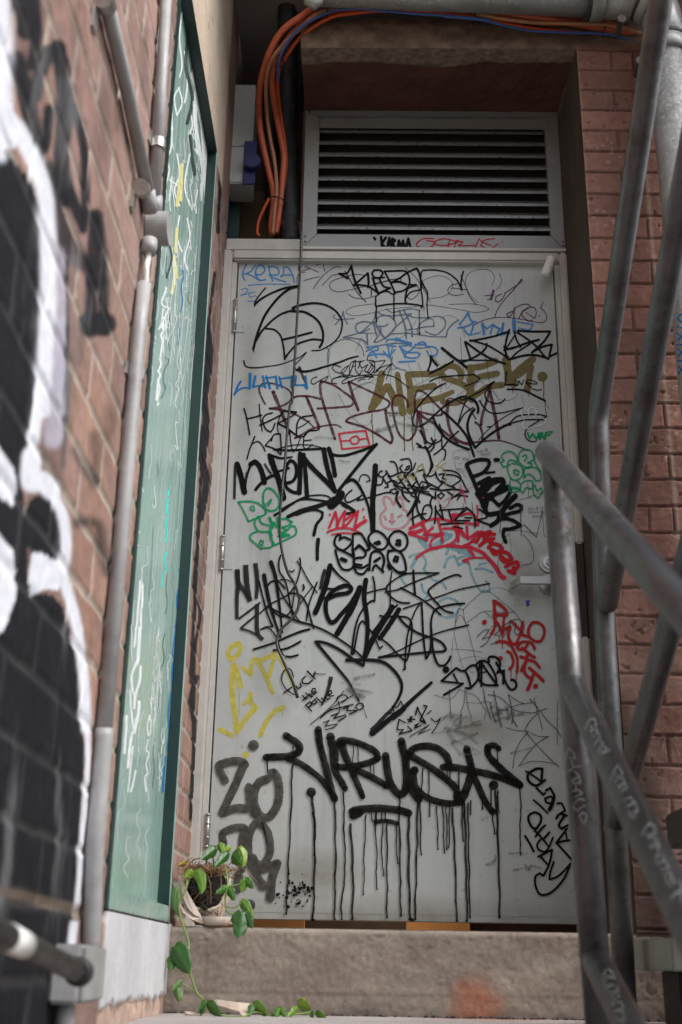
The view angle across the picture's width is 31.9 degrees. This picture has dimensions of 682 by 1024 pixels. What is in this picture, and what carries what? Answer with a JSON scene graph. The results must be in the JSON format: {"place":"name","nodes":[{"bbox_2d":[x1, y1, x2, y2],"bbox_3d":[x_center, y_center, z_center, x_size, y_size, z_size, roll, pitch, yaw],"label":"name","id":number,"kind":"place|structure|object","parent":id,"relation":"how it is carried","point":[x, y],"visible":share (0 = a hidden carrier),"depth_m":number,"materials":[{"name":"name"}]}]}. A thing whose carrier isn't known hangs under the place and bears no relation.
{"place":"outdoors","nodes":[
{"label":"outdoors","id":0,"kind":"place"},
{"bbox_2d":[226,36,305,238],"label":"niche wall","id":1,"kind":"structure","parent":0,"point":[242,219],"depth_m":4.30,"materials":[{"name":"brown paint"}]},
{"bbox_2d":[302,110,564,247],"bbox_3d":[0.310,-1.116,4.066,0.872,0.572,0.061,1,-21,1],"label":"louvre vent","id":2,"kind":"object","parent":1,"relation":"attached to","point":[464,179],"visible":0.98,"depth_m":4.08,"materials":[{"name":"metal"}]},
{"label":"landing slab","id":3,"kind":"structure","parent":0,"visible":0},
{"bbox_2d":[122,1013,664,1023],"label":"landing","id":4,"kind":"object","parent":3,"relation":"on","point":[172,1018],"visible":0.89,"depth_m":2.58,"materials":[{"name":"concrete"}]},
{"bbox_2d":[184,1011,199,1015],"bbox_3d":[-0.338,1.142,2.707,0.062,0.013,0.016,-14,-25,34],"label":"pot shard","id":5,"kind":"object","parent":4,"relation":"on","point":[191,1013],"visible":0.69,"depth_m":2.71,"materials":[{"name":"ceramic"}]},
{"bbox_2d":[214,999,250,1016],"bbox_3d":[-0.247,1.137,2.730,0.140,0.037,0.052,-18,-28,40],"label":"pot shard","id":6,"kind":"object","parent":4,"relation":"on","point":[240,1008],"visible":0.73,"depth_m":2.72,"materials":[{"name":"ceramic"}]},
{"bbox_2d":[165,1011,661,1021],"bbox_3d":[0.407,1.176,2.770,1.635,0.007,0.036,1,-21,1],"label":"grit","id":7,"kind":"object","parent":4,"relation":"on","point":[508,1017],"visible":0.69,"depth_m":2.78,"materials":[{"name":"gravel"}]},
{"bbox_2d":[162,926,671,1021],"bbox_3d":[0.657,1.221,3.143,2.144,0.193,0.714,1,-21,1],"label":"doorstep","id":8,"kind":"object","parent":4,"relation":"on","point":[423,973],"visible":0.72,"depth_m":2.82,"materials":[{"name":"concrete"}]},
{"bbox_2d":[177,858,256,926],"bbox_3d":[-0.303,0.933,2.926,0.201,0.164,0.134,1,-21,1],"label":"broken pot","id":9,"kind":"object","parent":8,"relation":"on","point":[209,904],"visible":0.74,"depth_m":2.91,"materials":[{"name":"ceramic"}]},
{"bbox_2d":[178,879,203,923],"bbox_3d":[-0.358,0.945,2.889,0.083,0.102,0.026,4,-21,-9],"label":"pot shard","id":10,"kind":"object","parent":9,"relation":"on","point":[189,908],"visible":0.84,"depth_m":2.88,"materials":[{"name":"ceramic"}]},
{"bbox_2d":[167,842,325,1017],"bbox_3d":[-0.230,0.968,2.788,0.409,0.395,0.163,-12,-24,31],"label":"trailing vine","id":11,"kind":"object","parent":9,"relation":"in","point":[179,956],"visible":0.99,"depth_m":2.81,"materials":[{"name":"green plant"}]},
{"bbox_2d":[205,920,577,932],"bbox_3d":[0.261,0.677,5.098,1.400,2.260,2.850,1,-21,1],"label":"threshold","id":12,"kind":"object","parent":8,"relation":"on","point":[413,926],"depth_m":3.43,"materials":[{"name":"metal"}]},
{"bbox_2d":[185,239,604,926],"bbox_3d":[0.159,0.162,3.700,1.134,2.160,0.330,1,-21,1],"label":"door frame","id":13,"kind":"object","parent":8,"relation":"on","point":[269,251],"visible":0.5,"depth_m":3.74,"materials":[{"name":"paint"}]},
{"bbox_2d":[275,220,301,697],"bbox_3d":[-0.145,-0.218,3.671,0.077,1.600,0.032,1,-21,1],"label":"hanging cable","id":14,"kind":"object","parent":13,"relation":"hanging from","point":[280,506],"visible":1,"depth_m":3.62,"materials":[{"name":"black plastic"}]},
{"bbox_2d":[204,263,576,924],"bbox_3d":[0.159,0.135,3.555,1.043,2.062,0.111,1,-21,1],"label":"door","id":15,"kind":"structure","parent":13,"relation":"attached to","point":[400,758],"depth_m":3.51,"materials":[{"name":"paint"}]},
{"bbox_2d":[207,263,576,924],"bbox_3d":[0.164,0.146,3.584,1.033,2.062,0.049,1,-21,1],"label":"door leaf","id":16,"kind":"structure","parent":15,"relation":"in","point":[417,764],"depth_m":3.51,"materials":[{"name":"paint"}]},
{"bbox_2d":[541,255,556,277],"bbox_3d":[0.673,-0.793,3.862,0.051,0.072,0.051,1,-21,1],"label":"buffer","id":17,"kind":"object","parent":13,"relation":"attached to","point":[548,266],"visible":1,"depth_m":3.85,"materials":[{"name":"white plastic"}]},
{"bbox_2d":[304,0,681,418],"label":"drain pipe","id":18,"kind":"object","parent":4,"relation":"on","point":[667,123],"visible":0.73,"depth_m":3.63,"materials":[{"name":"metal"}]},
{"bbox_2d":[588,0,681,1003],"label":"stair railing","id":19,"kind":"object","parent":4,"relation":"on","point":[608,571],"visible":0.98,"depth_m":2.52,"materials":[{"name":"metal"}]},
{"bbox_2d":[634,808,681,1023],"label":"flight","id":20,"kind":"object","parent":4,"relation":"on","point":[664,955],"visible":0.82,"depth_m":2.49,"materials":[{"name":"metal"}]},
{"bbox_2d":[557,0,681,1021],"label":"brick pier","id":21,"kind":"structure","parent":3,"relation":"on","point":[594,111],"depth_m":3.44,"materials":[{"name":"red brick"}]},
{"bbox_2d":[301,6,642,112],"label":"lintel","id":22,"kind":"structure","parent":21,"relation":"attached to","point":[383,62],"depth_m":3.88,"materials":[{"name":"stone"}]},
{"bbox_2d":[235,0,305,83],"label":"overhead slab","id":23,"kind":"structure","parent":22,"relation":"attached to","point":[258,24],"depth_m":4.28,"materials":[{"name":"grey concrete"}]},
{"bbox_2d":[263,54,276,219],"bbox_3d":[-0.259,-1.654,4.416,0.058,1.273,0.139,-11,-24,29],"label":"pipe","id":24,"kind":"object","parent":23,"relation":"hanging from","point":[274,140],"visible":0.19,"depth_m":4.31,"materials":[{"name":"black rubber"}]},
{"bbox_2d":[277,2,299,238],"bbox_3d":[-0.185,-1.516,4.183,0.099,1.226,0.255,-2,-21,6],"label":"insulated pipe","id":25,"kind":"object","parent":23,"relation":"hanging from","point":[288,100],"visible":0.67,"depth_m":4.16,"materials":[{"name":"black rubber"}]},
{"bbox_2d":[276,10,557,226],"bbox_3d":[0.323,-1.349,3.803,1.254,0.542,0.382,-6,-22,18],"label":"power cable","id":26,"kind":"object","parent":22,"relation":"attached to","point":[279,103],"visible":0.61,"depth_m":4.03,"materials":[{"name":"orange plastic"}]},
{"bbox_2d":[281,10,582,63],"bbox_3d":[0.389,-1.527,3.836,1.167,0.105,0.141,1,-21,1],"label":"power cable","id":27,"kind":"object","parent":22,"relation":"attached to","point":[308,30],"visible":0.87,"depth_m":3.79,"materials":[{"name":"orange plastic"}]},
{"bbox_2d":[256,7,633,236],"bbox_3d":[0.292,-1.344,3.771,1.292,0.599,0.416,-6,-22,18],"label":"power cable","id":28,"kind":"object","parent":22,"relation":"attached to","point":[292,22],"visible":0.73,"depth_m":3.87,"materials":[{"name":"orange plastic"}]},
{"bbox_2d":[269,7,627,234],"bbox_3d":[0.310,-1.343,3.784,1.272,0.576,0.404,-6,-22,18],"label":"power cable","id":29,"kind":"object","parent":22,"relation":"attached to","point":[280,136],"visible":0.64,"depth_m":4.05,"materials":[{"name":"plastic"}]},
{"bbox_2d":[268,196,285,206],"bbox_3d":[-0.218,-1.052,4.045,0.063,0.016,0.064,1,-21,1],"label":"cable tie","id":30,"kind":"object","parent":29,"relation":"attached to","point":[278,197],"visible":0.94,"depth_m":4.02,"materials":[{"name":"black plastic"}]},
{"bbox_2d":[256,198,269,236],"bbox_3d":[-0.264,-0.993,4.013,0.020,0.134,0.057,20,-28,-41],"label":"power cable","id":31,"kind":"object","parent":30,"relation":"attached to","point":[260,216],"visible":1,"depth_m":4.01,"materials":[{"name":"orange plastic"}]},
{"bbox_2d":[264,8,641,234],"bbox_3d":[0.298,-1.324,3.750,1.259,0.555,0.391,-6,-22,18],"label":"power cable","id":32,"kind":"object","parent":22,"relation":"attached to","point":[506,19],"visible":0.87,"depth_m":3.79,"materials":[{"name":"orange plastic"}]},
{"bbox_2d":[276,8,632,82],"bbox_3d":[0.368,-1.522,3.789,1.187,0.119,0.196,-2,-21,7],"label":"data cable","id":33,"kind":"object","parent":22,"relation":"attached to","point":[487,20],"visible":0.97,"depth_m":3.77,"materials":[{"name":"orange plastic"}]},
{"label":"ground","id":34,"kind":"structure","parent":0,"visible":0},
{"bbox_2d":[0,0,238,1023],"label":"brick wall","id":35,"kind":"structure","parent":34,"relation":"on","point":[72,257],"depth_m":1.85,"materials":[{"name":"brown brick"}]},
{"bbox_2d":[0,917,93,986],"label":"wall handrail","id":36,"kind":"object","parent":35,"relation":"attached to","point":[18,942],"depth_m":1.38,"materials":[{"name":"grey metal"}]},
{"bbox_2d":[48,944,106,1023],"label":"wall box","id":37,"kind":"object","parent":35,"relation":"attached to","point":[64,996],"visible":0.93,"depth_m":1.77,"materials":[{"name":"grey plastic"}]},
{"bbox_2d":[82,0,171,947],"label":"wall conduit","id":38,"kind":"object","parent":35,"relation":"attached to","point":[146,186],"depth_m":2.17,"materials":[{"name":"grey plastic"}]},
{"bbox_2d":[103,0,217,922],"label":"green window","id":39,"kind":"structure","parent":35,"relation":"attached to","point":[139,857],"depth_m":2.93,"materials":[{"name":"glass"}]},
{"bbox_2d":[103,0,216,908],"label":"window frame","id":40,"kind":"structure","parent":39,"relation":"in","point":[187,7],"depth_m":3.08,"materials":[{"name":"green paint"}]},
{"bbox_2d":[229,85,260,201],"bbox_3d":[-0.326,-1.290,4.140,0.113,0.429,0.145,1,-21,1],"label":"isolator box","id":41,"kind":"object","parent":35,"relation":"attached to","point":[245,162],"visible":0.98,"depth_m":4.10,"materials":[{"name":"grey plastic"}]},
{"bbox_3d":[0.012,1.260,0.445,0.923,1.442,2.180,1,-21,1],"label":"concrete stairs","id":42,"kind":"object","parent":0,"visible":0},
{"bbox_2d":[535,440,681,1023],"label":"stair railing","id":43,"kind":"object","parent":42,"relation":"on","point":[589,740],"visible":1,"depth_m":1.91,"materials":[{"name":"metal"}]}
]}

